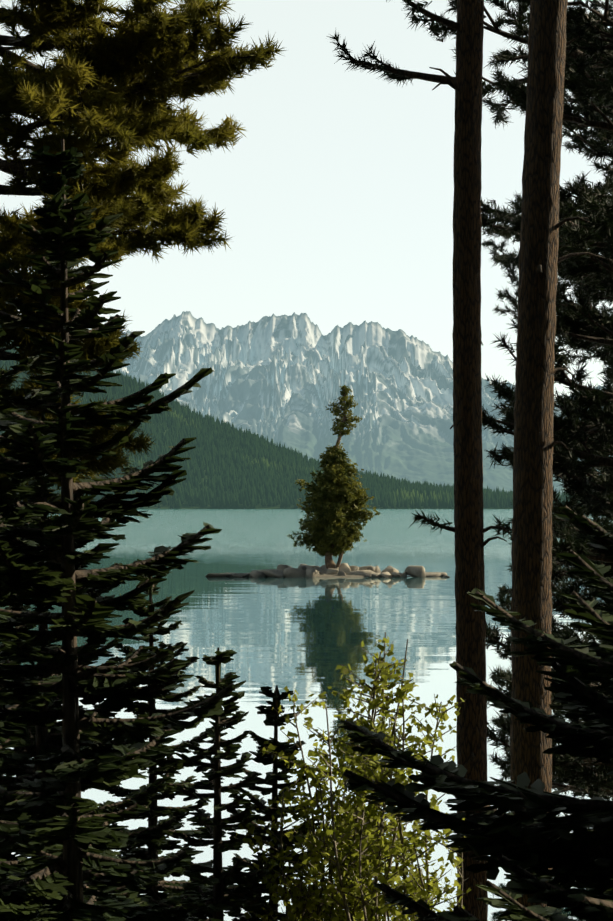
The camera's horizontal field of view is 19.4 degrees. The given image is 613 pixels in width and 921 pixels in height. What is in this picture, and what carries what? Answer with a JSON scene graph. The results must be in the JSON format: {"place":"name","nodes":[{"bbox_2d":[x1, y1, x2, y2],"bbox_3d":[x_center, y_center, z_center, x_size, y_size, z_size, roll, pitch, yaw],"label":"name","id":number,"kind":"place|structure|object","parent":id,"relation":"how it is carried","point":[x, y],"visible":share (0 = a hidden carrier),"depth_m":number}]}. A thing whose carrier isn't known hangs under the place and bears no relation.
{"place":"outdoors","nodes":[
{"label":"outdoors","id":0,"kind":"place"},
{"bbox_2d":[0,369,116,860],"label":"fir","id":1,"kind":"object","parent":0,"point":[52,729],"depth_m":13.01},
{"bbox_2d":[0,329,163,920],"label":"fir","id":2,"kind":"object","parent":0,"point":[24,911],"depth_m":8.97},
{"bbox_2d":[0,386,197,920],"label":"fir","id":3,"kind":"object","parent":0,"point":[16,757],"depth_m":11.44},
{"bbox_2d":[0,139,245,920],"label":"fir","id":4,"kind":"object","parent":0,"point":[51,832],"depth_m":6.40},
{"bbox_2d":[0,0,285,545],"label":"pine tree","id":5,"kind":"object","parent":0,"point":[191,229],"depth_m":14.62},
{"bbox_2d":[104,573,262,920],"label":"fir","id":6,"kind":"object","parent":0,"point":[160,844],"depth_m":13.37},
{"bbox_2d":[141,647,278,920],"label":"young fir","id":7,"kind":"object","parent":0,"point":[202,910],"depth_m":9.88},
{"bbox_2d":[4,351,512,508],"bbox_3d":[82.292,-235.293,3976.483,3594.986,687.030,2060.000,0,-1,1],"label":"treeline","id":8,"kind":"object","parent":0,"point":[185,504],"depth_m":3020.38},
{"bbox_2d":[0,326,578,508],"bbox_3d":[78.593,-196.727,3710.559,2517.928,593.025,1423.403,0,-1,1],"label":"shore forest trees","id":9,"kind":"object","parent":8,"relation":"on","point":[248,476],"visible":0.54,"depth_m":3488.30},
{"bbox_2d":[222,685,323,920],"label":"young fir","id":10,"kind":"object","parent":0,"point":[287,748],"depth_m":10.27},
{"bbox_2d":[0,509,612,920],"bbox_3d":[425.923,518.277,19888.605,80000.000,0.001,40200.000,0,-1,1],"label":"lake water","id":11,"kind":"structure","parent":0,"point":[304,637],"depth_m":57.33},
{"bbox_2d":[205,563,449,576],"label":"islet rocks","id":12,"kind":"object","parent":11,"relation":"in","point":[342,570],"visible":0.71,"depth_m":96.10},
{"bbox_2d":[287,385,380,568],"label":"islet tree","id":13,"kind":"object","parent":12,"relation":"on","point":[336,468],"depth_m":96.50},
{"bbox_2d":[0,0,612,396],"label":"sky","id":14,"kind":"structure","parent":0,"point":[336,198]},
{"bbox_2d":[233,752,384,920],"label":"willow shrub","id":15,"kind":"object","parent":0,"point":[310,904],"depth_m":9.79},
{"bbox_2d":[259,632,443,920],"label":"willow shrub","id":16,"kind":"object","parent":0,"point":[384,673],"depth_m":9.93},
{"bbox_2d":[113,311,612,494],"bbox_3d":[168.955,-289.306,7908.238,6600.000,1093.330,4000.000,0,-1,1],"label":"mountain range","id":17,"kind":"structure","parent":0,"point":[281,379],"depth_m":8424.39},
{"bbox_2d":[284,692,470,920],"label":"willow shrub","id":18,"kind":"object","parent":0,"point":[383,908],"depth_m":9.50},
{"bbox_2d":[325,0,511,920],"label":"pine","id":19,"kind":"object","parent":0,"point":[471,729],"depth_m":11.86},
{"bbox_2d":[336,506,612,920],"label":"fir","id":20,"kind":"object","parent":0,"point":[590,871],"depth_m":5.99},
{"bbox_2d":[423,0,612,832],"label":"pine","id":21,"kind":"object","parent":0,"point":[584,204],"depth_m":12.97},
{"bbox_2d":[481,16,612,728],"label":"pine","id":22,"kind":"object","parent":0,"point":[502,592],"depth_m":22.37},
{"bbox_2d":[482,11,612,920],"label":"pine","id":23,"kind":"object","parent":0,"point":[591,401],"depth_m":12.58},
{"bbox_2d":[488,0,612,815],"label":"pine","id":24,"kind":"object","parent":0,"point":[562,528],"depth_m":16.70},
{"bbox_2d":[510,0,603,917],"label":"pine","id":25,"kind":"object","parent":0,"point":[531,555],"depth_m":10.88}
]}

